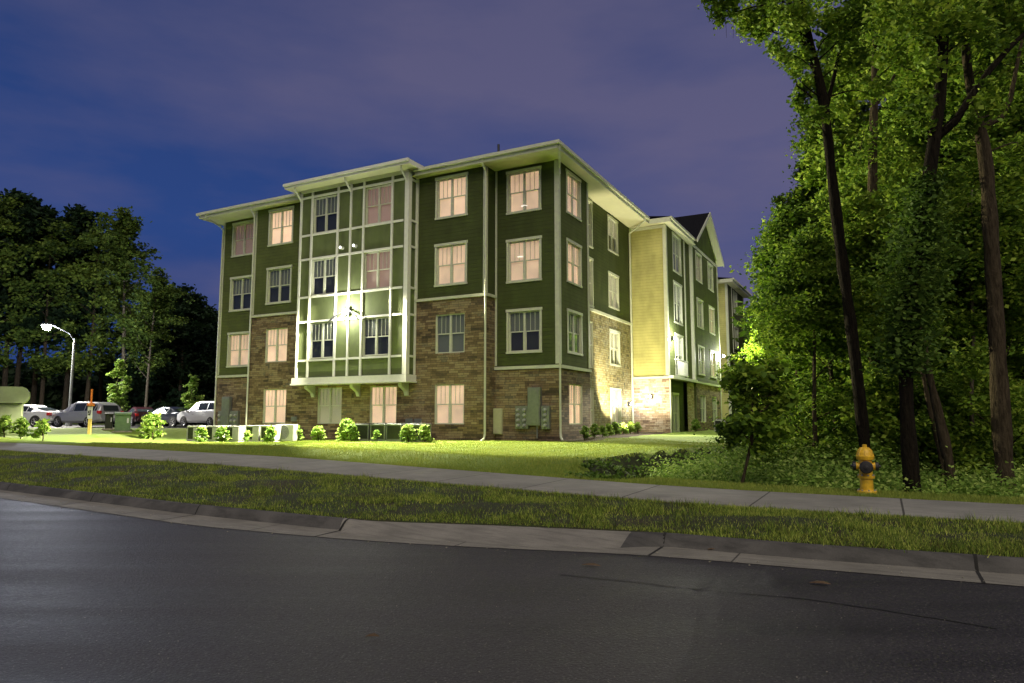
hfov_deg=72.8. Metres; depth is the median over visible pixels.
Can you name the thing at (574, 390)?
window
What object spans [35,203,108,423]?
roadside tree
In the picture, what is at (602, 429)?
hedge shrub
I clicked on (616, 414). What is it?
window
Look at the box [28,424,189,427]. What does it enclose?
parking lot
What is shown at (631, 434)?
planting bed
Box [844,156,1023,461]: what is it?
leafy tree
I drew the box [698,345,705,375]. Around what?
window
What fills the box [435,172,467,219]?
window
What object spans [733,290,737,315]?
window
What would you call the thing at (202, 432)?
shrub
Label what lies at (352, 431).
shrub
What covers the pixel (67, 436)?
lawn
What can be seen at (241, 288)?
window
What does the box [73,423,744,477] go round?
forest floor
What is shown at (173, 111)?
sky
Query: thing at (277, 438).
air conditioner
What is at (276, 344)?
window
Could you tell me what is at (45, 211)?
roadside tree
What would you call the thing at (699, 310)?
window
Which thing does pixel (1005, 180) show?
leafy tree
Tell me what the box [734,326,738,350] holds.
window
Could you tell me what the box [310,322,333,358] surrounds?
window
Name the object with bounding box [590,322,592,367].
window
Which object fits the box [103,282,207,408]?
roadside tree
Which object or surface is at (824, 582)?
fallen leaf
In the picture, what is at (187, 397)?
young tree
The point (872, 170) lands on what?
dark upright tree
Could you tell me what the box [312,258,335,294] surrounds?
window
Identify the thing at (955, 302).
leafy tree
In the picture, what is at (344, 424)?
shrub
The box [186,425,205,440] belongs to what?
air conditioner
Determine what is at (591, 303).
window
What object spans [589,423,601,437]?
hedge shrub
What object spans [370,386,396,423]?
window
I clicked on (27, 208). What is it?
roadside tree
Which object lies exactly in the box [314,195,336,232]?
window
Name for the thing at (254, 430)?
air conditioner
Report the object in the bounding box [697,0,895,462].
forked tree
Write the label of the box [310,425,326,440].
shrub
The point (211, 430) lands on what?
air conditioner
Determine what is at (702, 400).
window
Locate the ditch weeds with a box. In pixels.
[563,451,698,480]
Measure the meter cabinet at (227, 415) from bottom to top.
2.200 m
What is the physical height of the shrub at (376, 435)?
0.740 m
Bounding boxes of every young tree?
[106,358,132,410]
[180,374,203,408]
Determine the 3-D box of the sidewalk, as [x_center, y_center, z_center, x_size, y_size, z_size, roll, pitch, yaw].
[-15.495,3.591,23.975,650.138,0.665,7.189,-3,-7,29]
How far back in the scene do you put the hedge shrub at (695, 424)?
42.02 m
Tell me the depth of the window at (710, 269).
51.35 m
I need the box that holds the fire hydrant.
[850,444,880,493]
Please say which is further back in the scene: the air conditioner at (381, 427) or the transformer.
the transformer
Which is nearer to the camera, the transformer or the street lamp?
the transformer
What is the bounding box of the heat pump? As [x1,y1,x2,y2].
[278,424,297,441]
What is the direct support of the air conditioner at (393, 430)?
on the lawn at (67, 436)
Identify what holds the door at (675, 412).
in the apartment building
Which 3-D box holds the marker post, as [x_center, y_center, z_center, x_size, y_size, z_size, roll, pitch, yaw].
[-22.052,3.766,36.306,0.380,2.550,0.370,0,-6,0]
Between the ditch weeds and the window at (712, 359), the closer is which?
the ditch weeds
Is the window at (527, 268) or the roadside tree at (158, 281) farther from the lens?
the roadside tree at (158, 281)
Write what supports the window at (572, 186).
in the apartment building
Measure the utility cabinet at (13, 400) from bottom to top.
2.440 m
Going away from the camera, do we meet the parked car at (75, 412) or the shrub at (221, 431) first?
the shrub at (221, 431)
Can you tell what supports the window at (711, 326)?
in the apartment building
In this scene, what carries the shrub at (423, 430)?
on the lawn at (67, 436)
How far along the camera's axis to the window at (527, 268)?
31.49 m
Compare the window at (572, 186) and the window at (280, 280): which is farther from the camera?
the window at (280, 280)
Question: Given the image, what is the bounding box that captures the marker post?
[87,389,94,433]
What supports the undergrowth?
on the forest floor
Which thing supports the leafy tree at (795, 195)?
on the forest floor
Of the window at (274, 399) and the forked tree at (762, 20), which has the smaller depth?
the forked tree at (762, 20)
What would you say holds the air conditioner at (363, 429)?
on the lawn at (67, 436)
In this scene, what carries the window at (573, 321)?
in the apartment building
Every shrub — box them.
[0,413,13,436]
[9,416,29,438]
[29,418,52,440]
[135,412,166,439]
[192,426,209,441]
[213,426,231,441]
[242,430,252,440]
[261,425,277,441]
[297,425,303,439]
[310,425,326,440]
[336,418,354,440]
[343,424,359,441]
[371,429,381,440]
[398,424,418,441]
[417,424,433,442]
[579,425,590,439]
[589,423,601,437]
[599,425,608,436]
[605,423,614,434]
[611,422,621,433]
[619,422,628,434]
[626,420,636,432]
[632,421,642,432]
[691,418,701,430]
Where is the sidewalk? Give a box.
[0,442,1023,522]
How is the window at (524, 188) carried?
in the apartment building
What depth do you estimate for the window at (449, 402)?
31.61 m
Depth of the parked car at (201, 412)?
44.96 m
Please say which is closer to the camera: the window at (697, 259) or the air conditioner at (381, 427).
the air conditioner at (381, 427)
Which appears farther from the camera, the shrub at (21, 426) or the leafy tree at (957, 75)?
the shrub at (21, 426)
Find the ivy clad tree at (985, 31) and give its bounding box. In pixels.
[849,0,1023,492]
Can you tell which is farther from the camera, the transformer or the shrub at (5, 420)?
the transformer
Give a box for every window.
[226,331,250,367]
[228,275,250,311]
[231,219,253,257]
[263,389,285,422]
[265,265,292,304]
[266,328,287,361]
[267,205,294,246]
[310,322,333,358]
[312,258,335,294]
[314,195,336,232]
[318,387,341,423]
[363,317,388,355]
[365,250,389,289]
[366,184,390,224]
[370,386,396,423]
[434,240,467,286]
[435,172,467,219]
[435,384,463,423]
[436,313,464,353]
[506,165,541,214]
[506,235,541,283]
[506,307,541,353]
[566,168,581,221]
[566,237,582,287]
[567,308,582,355]
[569,384,581,423]
[588,198,592,248]
[589,256,593,307]
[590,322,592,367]
[590,388,592,424]
[607,214,618,255]
[608,271,619,310]
[609,328,620,366]
[610,388,621,424]
[672,231,681,276]
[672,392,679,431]
[673,280,682,325]
[674,333,684,376]
[695,250,702,283]
[696,297,703,329]
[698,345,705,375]
[700,395,704,421]
[707,261,713,292]
[709,305,714,334]
[710,349,716,378]
[712,397,716,421]
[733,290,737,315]
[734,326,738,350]
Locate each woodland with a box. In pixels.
[0,346,204,423]
[686,288,765,418]
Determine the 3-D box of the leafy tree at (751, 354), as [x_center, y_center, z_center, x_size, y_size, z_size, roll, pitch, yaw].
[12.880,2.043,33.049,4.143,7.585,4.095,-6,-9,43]
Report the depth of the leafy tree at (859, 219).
17.71 m
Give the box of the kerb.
[0,482,1023,574]
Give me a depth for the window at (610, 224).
39.61 m
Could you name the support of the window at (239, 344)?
in the apartment building
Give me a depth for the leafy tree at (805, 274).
17.14 m
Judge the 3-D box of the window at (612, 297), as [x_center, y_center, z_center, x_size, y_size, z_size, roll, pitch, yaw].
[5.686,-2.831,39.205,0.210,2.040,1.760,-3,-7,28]
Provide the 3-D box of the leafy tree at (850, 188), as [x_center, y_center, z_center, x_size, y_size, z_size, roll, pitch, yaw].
[11.496,-0.658,20.794,5.696,10.430,5.631,-5,-8,37]
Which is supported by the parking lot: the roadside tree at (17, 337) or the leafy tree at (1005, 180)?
the roadside tree at (17, 337)
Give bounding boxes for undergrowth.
[637,416,1023,498]
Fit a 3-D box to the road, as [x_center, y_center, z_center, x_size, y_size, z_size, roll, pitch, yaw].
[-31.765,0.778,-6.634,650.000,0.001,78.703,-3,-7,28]
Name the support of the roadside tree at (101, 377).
on the forest floor
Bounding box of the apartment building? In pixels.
[196,139,751,441]
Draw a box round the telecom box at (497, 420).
[493,408,502,433]
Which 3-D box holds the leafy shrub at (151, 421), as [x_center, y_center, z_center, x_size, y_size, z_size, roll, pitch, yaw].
[-19.093,4.687,36.781,1.577,1.912,1.390,6,-9,-44]
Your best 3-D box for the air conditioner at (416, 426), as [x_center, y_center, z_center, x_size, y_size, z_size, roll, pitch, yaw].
[-4.066,3.946,30.056,0.880,0.831,0.880,-3,-7,28]
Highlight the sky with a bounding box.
[0,0,885,374]
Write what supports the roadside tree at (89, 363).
on the lawn at (67, 436)
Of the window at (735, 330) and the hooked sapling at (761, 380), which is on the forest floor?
the hooked sapling at (761, 380)
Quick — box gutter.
[0,490,1023,585]
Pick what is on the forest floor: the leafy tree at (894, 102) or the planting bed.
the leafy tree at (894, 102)
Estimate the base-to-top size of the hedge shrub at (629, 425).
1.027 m
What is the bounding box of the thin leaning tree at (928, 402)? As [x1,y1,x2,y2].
[871,316,962,483]
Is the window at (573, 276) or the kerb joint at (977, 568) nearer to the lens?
the kerb joint at (977, 568)
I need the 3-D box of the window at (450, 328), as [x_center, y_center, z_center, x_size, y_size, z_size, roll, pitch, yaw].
[-2.800,-0.363,31.938,1.574,1.794,0.120,-3,-7,28]
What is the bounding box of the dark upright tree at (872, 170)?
[836,1,927,427]
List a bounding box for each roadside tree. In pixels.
[0,187,47,385]
[0,192,44,370]
[0,196,58,386]
[0,215,92,404]
[2,204,63,404]
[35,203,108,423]
[39,208,146,401]
[55,231,140,423]
[68,205,186,408]
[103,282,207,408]
[113,267,194,406]
[120,284,217,423]
[151,306,218,423]
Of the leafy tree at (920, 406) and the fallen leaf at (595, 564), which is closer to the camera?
the fallen leaf at (595, 564)
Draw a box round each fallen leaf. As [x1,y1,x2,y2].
[365,633,378,636]
[582,563,600,565]
[809,581,829,583]
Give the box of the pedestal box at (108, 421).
[102,413,113,429]
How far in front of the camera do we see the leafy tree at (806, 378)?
18.63 m
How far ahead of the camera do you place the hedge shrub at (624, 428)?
36.15 m
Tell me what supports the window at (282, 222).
in the apartment building
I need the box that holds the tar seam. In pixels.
[559,574,996,628]
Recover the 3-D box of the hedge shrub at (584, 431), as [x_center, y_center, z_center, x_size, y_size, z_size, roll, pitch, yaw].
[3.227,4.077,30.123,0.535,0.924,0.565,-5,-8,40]
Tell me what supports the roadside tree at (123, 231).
on the lawn at (67, 436)
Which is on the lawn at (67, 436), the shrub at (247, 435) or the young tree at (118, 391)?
the shrub at (247, 435)
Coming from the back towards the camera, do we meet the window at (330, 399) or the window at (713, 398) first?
the window at (713, 398)
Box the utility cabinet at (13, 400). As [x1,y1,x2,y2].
[0,386,29,438]
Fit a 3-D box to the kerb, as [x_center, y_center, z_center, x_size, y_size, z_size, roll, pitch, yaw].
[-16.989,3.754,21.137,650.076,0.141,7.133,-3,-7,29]
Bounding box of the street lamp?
[41,323,75,425]
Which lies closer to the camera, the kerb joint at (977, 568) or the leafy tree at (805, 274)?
the kerb joint at (977, 568)
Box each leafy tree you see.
[714,224,898,475]
[715,196,853,456]
[730,324,792,394]
[737,235,789,417]
[745,208,943,463]
[753,161,826,442]
[782,154,967,440]
[784,3,948,363]
[787,0,1022,197]
[788,175,969,433]
[789,180,988,473]
[837,0,1023,444]
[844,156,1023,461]
[850,218,1023,479]
[878,0,1023,397]
[913,182,1023,480]
[944,130,1023,460]
[944,161,1021,451]
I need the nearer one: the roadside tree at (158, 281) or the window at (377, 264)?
the window at (377, 264)
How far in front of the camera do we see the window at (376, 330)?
33.19 m
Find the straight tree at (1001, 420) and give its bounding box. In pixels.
[942,0,1023,488]
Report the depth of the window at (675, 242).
43.66 m
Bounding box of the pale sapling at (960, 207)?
[936,163,1011,466]
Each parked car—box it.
[23,405,58,426]
[51,402,123,427]
[124,407,154,425]
[141,406,196,426]
[177,401,213,426]
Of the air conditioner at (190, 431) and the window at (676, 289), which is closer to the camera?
the air conditioner at (190, 431)
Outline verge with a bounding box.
[0,451,1023,556]
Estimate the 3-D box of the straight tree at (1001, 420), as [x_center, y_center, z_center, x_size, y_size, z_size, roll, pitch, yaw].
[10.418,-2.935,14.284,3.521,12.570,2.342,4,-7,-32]
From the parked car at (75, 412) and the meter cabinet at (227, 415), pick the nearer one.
the meter cabinet at (227, 415)
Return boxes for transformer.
[111,412,131,432]
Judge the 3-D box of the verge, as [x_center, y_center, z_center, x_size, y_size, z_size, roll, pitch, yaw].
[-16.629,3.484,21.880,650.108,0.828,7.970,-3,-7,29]
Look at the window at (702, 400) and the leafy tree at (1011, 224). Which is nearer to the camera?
the leafy tree at (1011, 224)
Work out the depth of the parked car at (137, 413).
48.18 m
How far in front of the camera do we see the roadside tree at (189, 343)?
65.67 m
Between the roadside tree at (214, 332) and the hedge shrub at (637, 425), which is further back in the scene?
the roadside tree at (214, 332)
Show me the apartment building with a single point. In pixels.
(460, 299)
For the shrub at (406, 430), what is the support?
on the lawn at (67, 436)
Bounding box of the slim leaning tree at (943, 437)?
[871,172,965,487]
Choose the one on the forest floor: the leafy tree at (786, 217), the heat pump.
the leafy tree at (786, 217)
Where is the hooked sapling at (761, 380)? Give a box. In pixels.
[712,353,806,483]
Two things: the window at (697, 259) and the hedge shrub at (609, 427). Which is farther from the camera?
the window at (697, 259)
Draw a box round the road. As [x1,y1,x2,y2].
[0,498,1023,682]
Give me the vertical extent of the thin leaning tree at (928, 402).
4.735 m
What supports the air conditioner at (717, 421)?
on the lawn at (67, 436)
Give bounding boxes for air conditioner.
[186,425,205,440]
[205,425,224,441]
[225,425,245,441]
[244,425,260,441]
[259,425,285,441]
[354,423,373,441]
[370,423,389,441]
[386,423,405,441]
[404,423,431,441]
[714,419,724,430]
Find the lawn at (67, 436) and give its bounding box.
[0,423,1023,502]
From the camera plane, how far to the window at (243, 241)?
40.41 m
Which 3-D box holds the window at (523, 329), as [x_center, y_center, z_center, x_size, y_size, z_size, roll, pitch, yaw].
[0.578,-0.474,31.114,1.830,2.020,0.260,-3,-7,28]
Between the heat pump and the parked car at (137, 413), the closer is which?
the heat pump
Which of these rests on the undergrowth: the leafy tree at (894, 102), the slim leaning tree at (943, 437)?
the slim leaning tree at (943, 437)
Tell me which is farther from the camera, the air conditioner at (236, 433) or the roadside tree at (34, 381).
the roadside tree at (34, 381)
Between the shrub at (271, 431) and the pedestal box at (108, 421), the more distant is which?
the pedestal box at (108, 421)
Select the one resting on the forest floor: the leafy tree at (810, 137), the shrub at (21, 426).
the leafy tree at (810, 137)
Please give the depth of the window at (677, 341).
42.86 m
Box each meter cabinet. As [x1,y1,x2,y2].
[217,397,239,425]
[515,387,550,437]
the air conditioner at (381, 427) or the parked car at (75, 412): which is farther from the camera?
the parked car at (75, 412)
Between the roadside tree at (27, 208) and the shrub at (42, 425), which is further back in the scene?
the roadside tree at (27, 208)
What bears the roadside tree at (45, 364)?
on the lawn at (67, 436)
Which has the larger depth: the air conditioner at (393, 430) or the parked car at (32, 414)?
the parked car at (32, 414)
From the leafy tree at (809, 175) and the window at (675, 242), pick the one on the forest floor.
the leafy tree at (809, 175)
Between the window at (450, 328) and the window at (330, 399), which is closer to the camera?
the window at (450, 328)
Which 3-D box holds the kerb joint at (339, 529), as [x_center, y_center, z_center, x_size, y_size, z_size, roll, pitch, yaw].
[-2.344,2.431,9.099,0.035,0.144,0.656,-3,-7,28]
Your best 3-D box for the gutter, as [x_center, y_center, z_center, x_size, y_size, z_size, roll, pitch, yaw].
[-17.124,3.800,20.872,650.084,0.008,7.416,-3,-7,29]
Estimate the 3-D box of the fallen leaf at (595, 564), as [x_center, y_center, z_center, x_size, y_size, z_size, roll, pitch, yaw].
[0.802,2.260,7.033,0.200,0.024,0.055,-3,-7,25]
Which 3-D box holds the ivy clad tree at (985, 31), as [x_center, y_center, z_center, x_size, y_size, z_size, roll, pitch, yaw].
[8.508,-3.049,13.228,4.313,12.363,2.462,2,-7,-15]
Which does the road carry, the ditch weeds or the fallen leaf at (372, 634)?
the fallen leaf at (372, 634)
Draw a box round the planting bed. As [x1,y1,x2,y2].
[540,432,663,441]
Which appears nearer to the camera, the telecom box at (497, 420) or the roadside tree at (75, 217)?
the telecom box at (497, 420)
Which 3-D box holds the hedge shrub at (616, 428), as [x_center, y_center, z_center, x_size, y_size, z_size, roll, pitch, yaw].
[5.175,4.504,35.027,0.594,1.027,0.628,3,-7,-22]
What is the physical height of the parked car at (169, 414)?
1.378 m
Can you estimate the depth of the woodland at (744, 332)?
56.98 m
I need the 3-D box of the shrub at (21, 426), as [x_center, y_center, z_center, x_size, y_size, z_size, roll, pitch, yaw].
[-21.246,3.879,29.904,0.780,1.348,0.824,5,-8,-37]
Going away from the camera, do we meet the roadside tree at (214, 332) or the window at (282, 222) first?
the window at (282, 222)
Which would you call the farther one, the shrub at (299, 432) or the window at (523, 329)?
the shrub at (299, 432)
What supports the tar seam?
on the road
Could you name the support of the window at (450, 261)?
in the apartment building
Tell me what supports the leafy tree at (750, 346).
on the forest floor
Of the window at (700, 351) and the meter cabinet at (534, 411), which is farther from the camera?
the window at (700, 351)
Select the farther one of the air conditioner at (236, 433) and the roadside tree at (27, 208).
the roadside tree at (27, 208)
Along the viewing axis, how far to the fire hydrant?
11.24 m
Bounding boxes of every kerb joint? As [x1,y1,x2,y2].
[317,518,349,535]
[649,532,666,554]
[973,554,985,582]
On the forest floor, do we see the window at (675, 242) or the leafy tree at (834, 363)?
the leafy tree at (834, 363)
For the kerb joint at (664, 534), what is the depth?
7.95 m
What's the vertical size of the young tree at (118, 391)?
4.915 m
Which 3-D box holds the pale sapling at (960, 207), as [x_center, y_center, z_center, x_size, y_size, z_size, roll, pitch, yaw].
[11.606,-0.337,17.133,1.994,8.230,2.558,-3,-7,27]
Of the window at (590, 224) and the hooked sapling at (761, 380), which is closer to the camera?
the hooked sapling at (761, 380)
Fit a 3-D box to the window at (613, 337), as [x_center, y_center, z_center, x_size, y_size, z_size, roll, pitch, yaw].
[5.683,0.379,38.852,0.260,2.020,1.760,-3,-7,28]
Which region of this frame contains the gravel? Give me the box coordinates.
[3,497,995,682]
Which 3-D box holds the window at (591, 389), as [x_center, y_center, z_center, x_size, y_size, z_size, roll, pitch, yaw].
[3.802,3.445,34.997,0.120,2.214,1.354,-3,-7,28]
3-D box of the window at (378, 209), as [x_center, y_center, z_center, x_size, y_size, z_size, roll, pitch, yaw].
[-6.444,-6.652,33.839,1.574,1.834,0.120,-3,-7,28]
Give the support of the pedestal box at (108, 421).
on the lawn at (67, 436)

